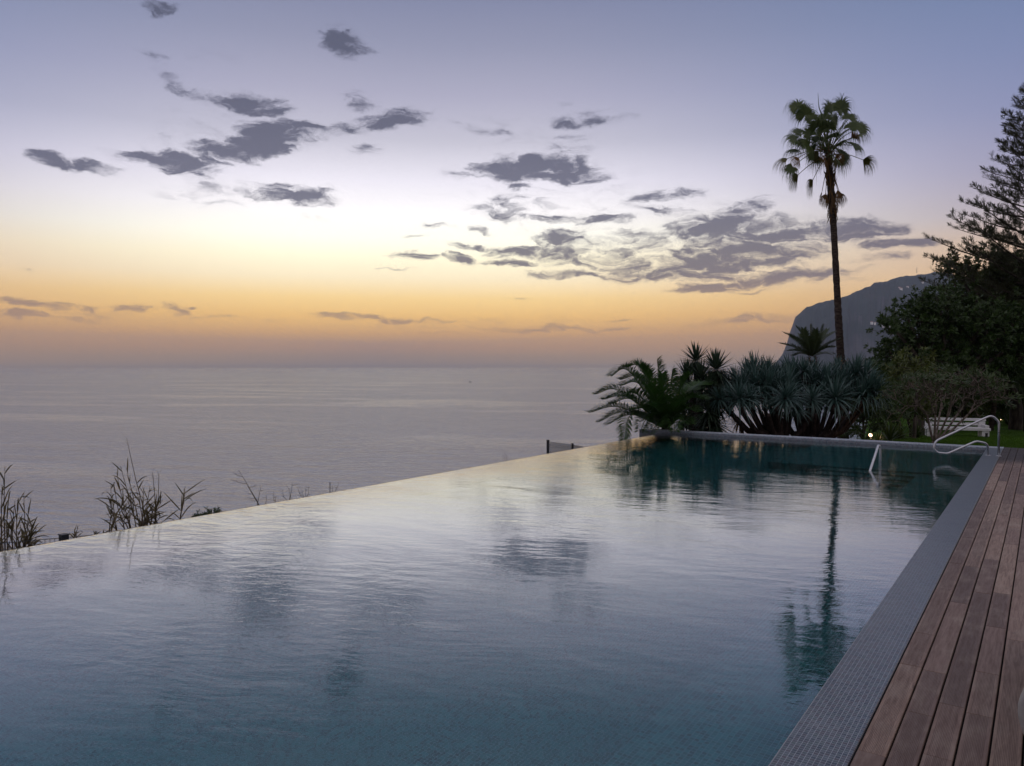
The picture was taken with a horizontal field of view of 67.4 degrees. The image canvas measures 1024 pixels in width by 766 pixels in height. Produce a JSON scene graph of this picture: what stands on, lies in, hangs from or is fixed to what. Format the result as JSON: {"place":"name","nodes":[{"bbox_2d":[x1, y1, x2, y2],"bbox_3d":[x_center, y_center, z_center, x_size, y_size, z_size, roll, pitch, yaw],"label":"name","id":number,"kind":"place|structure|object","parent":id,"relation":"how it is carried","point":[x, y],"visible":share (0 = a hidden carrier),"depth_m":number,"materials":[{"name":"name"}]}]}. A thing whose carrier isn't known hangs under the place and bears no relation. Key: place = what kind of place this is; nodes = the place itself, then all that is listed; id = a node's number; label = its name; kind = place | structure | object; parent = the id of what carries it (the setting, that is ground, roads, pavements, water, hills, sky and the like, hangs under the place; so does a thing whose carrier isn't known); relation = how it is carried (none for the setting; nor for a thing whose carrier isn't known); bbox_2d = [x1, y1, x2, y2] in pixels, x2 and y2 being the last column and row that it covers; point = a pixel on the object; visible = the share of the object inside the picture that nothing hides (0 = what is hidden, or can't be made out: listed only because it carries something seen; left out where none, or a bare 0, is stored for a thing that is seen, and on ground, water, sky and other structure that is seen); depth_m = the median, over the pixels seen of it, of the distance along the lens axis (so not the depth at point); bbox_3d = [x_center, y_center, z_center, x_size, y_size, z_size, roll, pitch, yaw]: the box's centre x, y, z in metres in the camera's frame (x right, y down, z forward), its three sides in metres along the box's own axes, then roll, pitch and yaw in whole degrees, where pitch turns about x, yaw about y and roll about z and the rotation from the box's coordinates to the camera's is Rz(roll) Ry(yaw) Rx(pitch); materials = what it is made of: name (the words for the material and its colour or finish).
{"place":"outdoors","nodes":[
{"label":"outdoors","id":0,"kind":"place"},
{"bbox_2d":[0,368,865,550],"bbox_3d":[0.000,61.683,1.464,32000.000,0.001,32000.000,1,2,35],"label":"sea","id":1,"kind":"structure","parent":0,"point":[64,440],"depth_m":731.89,"materials":[{"name":"liquid"}]},
{"bbox_2d":[0,433,984,765],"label":"pool water","id":2,"kind":"structure","parent":0,"point":[662,599],"depth_m":5.49,"materials":[{"name":"blue liquid"}]},
{"bbox_2d":[0,0,1023,367],"label":"sky","id":3,"kind":"structure","parent":0,"point":[184,183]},
{"bbox_2d":[775,272,965,371],"bbox_3d":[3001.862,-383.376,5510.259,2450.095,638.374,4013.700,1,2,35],"label":"headland","id":4,"kind":"structure","parent":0,"point":[862,308],"depth_m":4441.41,"materials":[{"name":"grey stone"}]},
{"bbox_2d":[853,409,1023,447],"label":"lawn","id":5,"kind":"structure","parent":0,"point":[972,433],"depth_m":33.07,"materials":[{"name":"green plant"}]},
{"bbox_2d":[839,378,894,438],"bbox_3d":[11.520,1.066,25.039,2.380,3.164,1.683,-1,2,-33],"label":"shrub","id":6,"kind":"object","parent":5,"relation":"on","point":[855,429],"visible":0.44,"depth_m":24.81,"materials":[{"name":"green plant"}]},
{"bbox_2d":[871,432,885,440],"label":"strap plant","id":7,"kind":"object","parent":5,"relation":"on","point":[878,435],"visible":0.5,"depth_m":21.54,"materials":[{"name":"green plant"}]},
{"bbox_2d":[849,375,915,438],"bbox_3d":[12.532,0.906,26.090,2.052,2.642,2.904,0,1,10],"label":"shrub","id":8,"kind":"object","parent":5,"relation":"on","point":[882,423],"visible":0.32,"depth_m":25.46,"materials":[{"name":"green plant"}]},
{"bbox_2d":[872,419,913,441],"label":"strap plant","id":9,"kind":"object","parent":5,"relation":"on","point":[890,434],"visible":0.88,"depth_m":22.47,"materials":[{"name":"green plant"}]},
{"bbox_2d":[889,424,909,438],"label":"strap plant","id":10,"kind":"object","parent":5,"relation":"on","point":[899,435],"visible":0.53,"depth_m":24.99,"materials":[{"name":"green plant"}]},
{"bbox_2d":[879,360,942,436],"bbox_3d":[14.423,0.667,28.135,2.472,3.312,2.819,1,2,35],"label":"shrub","id":11,"kind":"object","parent":5,"relation":"on","point":[898,372],"visible":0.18,"depth_m":27.72,"materials":[{"name":"green plant"}]},
{"bbox_2d":[883,346,942,438],"bbox_3d":[13.721,0.462,26.288,1.970,3.518,2.134,1,2,35],"label":"slim tree","id":12,"kind":"object","parent":5,"relation":"on","point":[913,363],"visible":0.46,"depth_m":25.99,"materials":[{"name":"green plant"}]},
{"bbox_2d":[909,421,932,437],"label":"strap plant","id":13,"kind":"object","parent":5,"relation":"on","point":[919,433],"visible":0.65,"depth_m":27.01,"materials":[{"name":"green plant"}]},
{"bbox_2d":[904,355,962,425],"bbox_3d":[18.959,0.444,34.246,2.835,3.903,3.705,4,4,72],"label":"shrub","id":14,"kind":"object","parent":5,"relation":"on","point":[942,411],"visible":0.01,"depth_m":33.83,"materials":[{"name":"green plant"}]},
{"bbox_2d":[863,278,1023,434],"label":"broadleaf tree","id":15,"kind":"object","parent":5,"relation":"on","point":[943,326],"visible":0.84,"depth_m":31.09,"materials":[{"name":"green plant"}]},
{"bbox_2d":[864,259,1023,416],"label":"broadleaf tree","id":16,"kind":"object","parent":5,"relation":"on","point":[955,409],"visible":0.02,"depth_m":42.70,"materials":[{"name":"green plant"}]},
{"bbox_2d":[875,361,1023,442],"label":"frangipani","id":17,"kind":"object","parent":5,"relation":"on","point":[968,379],"visible":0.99,"depth_m":19.79,"materials":[{"name":"green plant"}]},
{"bbox_2d":[924,417,990,435],"bbox_3d":[17.134,1.713,29.591,2.140,0.700,0.750,0,1,19],"label":"garden bench","id":18,"kind":"object","parent":5,"relation":"on","point":[982,428],"visible":0.67,"depth_m":29.56,"materials":[{"name":"white paint"}]},
{"bbox_2d":[938,343,999,426],"bbox_3d":[20.284,0.250,34.484,2.900,4.278,3.146,1,2,35],"label":"shrub","id":19,"kind":"object","parent":5,"relation":"on","point":[986,405],"visible":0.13,"depth_m":34.05,"materials":[{"name":"green plant"}]},
{"bbox_2d":[916,82,1023,429],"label":"norfolk pine","id":20,"kind":"object","parent":5,"relation":"on","point":[1007,237],"visible":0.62,"depth_m":32.75,"materials":[{"name":"green plant"}]},
{"bbox_2d":[932,242,1023,429],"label":"broadleaf tree","id":21,"kind":"object","parent":5,"relation":"on","point":[1015,418],"visible":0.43,"depth_m":33.78,"materials":[{"name":"green plant"}]},
{"bbox_2d":[962,358,1023,430],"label":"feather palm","id":22,"kind":"object","parent":5,"relation":"on","point":[993,413],"visible":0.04,"depth_m":33.44,"materials":[{"name":"green plant"}]},
{"bbox_2d":[963,380,1023,423],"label":"shrub","id":23,"kind":"object","parent":5,"relation":"on","point":[1000,407],"visible":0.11,"depth_m":36.51,"materials":[{"name":"green plant"}]},
{"bbox_2d":[997,409,1009,424],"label":"strap plant","id":24,"kind":"object","parent":5,"relation":"on","point":[1006,420],"visible":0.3,"depth_m":36.05,"materials":[{"name":"green plant"}]},
{"bbox_2d":[1001,375,1023,419],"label":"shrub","id":25,"kind":"object","parent":5,"relation":"on","point":[1021,398],"visible":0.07,"depth_m":37.50,"materials":[{"name":"green plant"}]},
{"bbox_2d":[884,451,1023,765],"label":"deck base","id":26,"kind":"object","parent":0,"point":[1022,763],"depth_m":4.42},
{"bbox_2d":[850,447,1023,765],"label":"wooden deck","id":27,"kind":"structure","parent":26,"relation":"on","point":[875,746],"depth_m":4.41,"materials":[{"name":"brown wood"}]},
{"bbox_2d":[1018,689,1023,733],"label":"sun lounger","id":28,"kind":"object","parent":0,"point":[1021,709],"visible":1,"depth_m":3.39,"materials":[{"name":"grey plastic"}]},
{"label":"ground","id":29,"kind":"structure","parent":0,"visible":0},
{"bbox_2d":[0,465,47,551],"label":"giant reed","id":30,"kind":"object","parent":29,"relation":"on","point":[23,533],"visible":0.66,"depth_m":8.29,"materials":[{"name":"green plant"}]},
{"bbox_2d":[0,533,89,550],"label":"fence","id":31,"kind":"object","parent":29,"relation":"on","point":[63,536],"visible":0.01,"depth_m":8.45,"materials":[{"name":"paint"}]},
{"bbox_2d":[69,525,111,537],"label":"giant reed","id":32,"kind":"object","parent":29,"relation":"on","point":[76,532],"visible":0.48,"depth_m":9.15,"materials":[{"name":"green plant"}]},
{"bbox_2d":[93,435,178,531],"bbox_3d":[-4.692,1.754,9.624,0.849,2.248,0.839,0,1,-11],"label":"giant reed","id":33,"kind":"object","parent":29,"relation":"on","point":[146,520],"visible":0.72,"depth_m":9.53,"materials":[{"name":"green plant"}]},
{"bbox_2d":[166,479,204,519],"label":"giant reed","id":34,"kind":"object","parent":29,"relation":"on","point":[184,497],"visible":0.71,"depth_m":10.12,"materials":[{"name":"green plant"}]},
{"bbox_2d":[191,506,221,516],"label":"bush","id":35,"kind":"object","parent":29,"relation":"on","point":[209,511],"visible":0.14,"depth_m":10.37,"materials":[{"name":"green plant"}]},
{"bbox_2d":[231,471,266,505],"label":"bare twigs","id":36,"kind":"object","parent":29,"relation":"on","point":[250,490],"visible":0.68,"depth_m":10.87,"materials":[{"name":"plant"}]},
{"bbox_2d":[547,440,581,453],"bbox_3d":[2.252,2.954,25.072,0.122,3.371,12.365,0,1,13],"label":"fence","id":37,"kind":"object","parent":29,"relation":"on","point":[560,446],"visible":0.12,"depth_m":20.73,"materials":[{"name":"metal"}]},
{"bbox_2d":[584,356,716,440],"bbox_3d":[3.777,0.752,20.564,3.330,3.001,4.365,1,2,35],"label":"date palm","id":38,"kind":"object","parent":29,"relation":"on","point":[663,409],"visible":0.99,"depth_m":19.93,"materials":[{"name":"green plant"}]},
{"bbox_2d":[670,341,719,430],"bbox_3d":[5.305,0.800,22.502,1.709,4.135,2.049,0,1,5],"label":"yucca","id":39,"kind":"object","parent":29,"relation":"on","point":[696,366],"visible":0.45,"depth_m":22.38,"materials":[{"name":"green plant"}]},
{"bbox_2d":[688,348,739,432],"bbox_3d":[5.832,0.881,22.108,1.673,3.909,2.199,1,2,35],"label":"yucca","id":40,"kind":"object","parent":29,"relation":"on","point":[709,420],"visible":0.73,"depth_m":21.80,"materials":[{"name":"green plant"}]},
{"bbox_2d":[730,415,744,433],"bbox_3d":[6.928,2.136,23.514,0.645,2.323,0.643,0,1,-1],"label":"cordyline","id":41,"kind":"object","parent":29,"relation":"on","point":[740,428],"visible":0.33,"depth_m":23.43,"materials":[{"name":"green plant"}]},
{"bbox_2d":[708,350,814,435],"bbox_3d":[7.237,1.182,22.410,3.112,4.394,4.001,1,2,35],"label":"dragon tree","id":42,"kind":"object","parent":29,"relation":"on","point":[767,382],"visible":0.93,"depth_m":21.86,"materials":[{"name":"green plant"}]},
{"bbox_2d":[777,323,839,419],"bbox_3d":[14.335,4.525,36.925,2.653,14.826,3.928,2,3,58],"label":"date palm","id":43,"kind":"object","parent":29,"relation":"on","point":[812,342],"visible":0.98,"depth_m":36.42,"materials":[{"name":"green plant"}]},
{"bbox_2d":[639,429,1003,450],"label":"pool wall","id":44,"kind":"structure","parent":29,"relation":"on","point":[877,442],"depth_m":17.66,"materials":[{"name":"stone"}]},
{"bbox_2d":[771,92,877,438],"bbox_3d":[15.800,-0.285,39.069,5.185,28.760,3.312,0,1,0],"label":"fan palm","id":45,"kind":"object","parent":29,"relation":"on","point":[800,110],"visible":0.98,"depth_m":38.60,"materials":[{"name":"green plant"}]},
{"bbox_2d":[773,352,897,437],"bbox_3d":[9.367,1.336,22.942,3.840,4.610,3.392,0,1,-13],"label":"dragon tree","id":46,"kind":"object","parent":29,"relation":"on","point":[832,388],"visible":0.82,"depth_m":22.43,"materials":[{"name":"green plant"}]},
{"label":"pool side","id":47,"kind":"structure","parent":0,"visible":0},
{"bbox_2d":[768,448,1002,765],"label":"pool coping","id":48,"kind":"object","parent":47,"relation":"on","point":[831,727],"visible":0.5,"depth_m":4.50,"materials":[{"name":"tile"}]},
{"bbox_2d":[933,415,999,455],"bbox_3d":[8.473,0.984,14.351,1.271,0.771,0.214,0,1,1],"label":"pool handrail","id":49,"kind":"object","parent":48,"relation":"on","point":[976,441],"visible":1,"depth_m":14.27,"materials":[{"name":"silver metal"}]},
{"label":"pool floor","id":50,"kind":"structure","parent":0,"visible":0},
{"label":"pool platform","id":51,"kind":"structure","parent":50,"relation":"on","visible":0},
{"bbox_2d":[869,445,880,470],"bbox_3d":[6.037,1.529,12.884,0.100,0.872,1.696,1,2,35],"label":"pool handrail","id":52,"kind":"object","parent":51,"relation":"on","point":[874,456],"visible":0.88,"depth_m":13.30,"materials":[{"name":"silver metal"}]}
]}

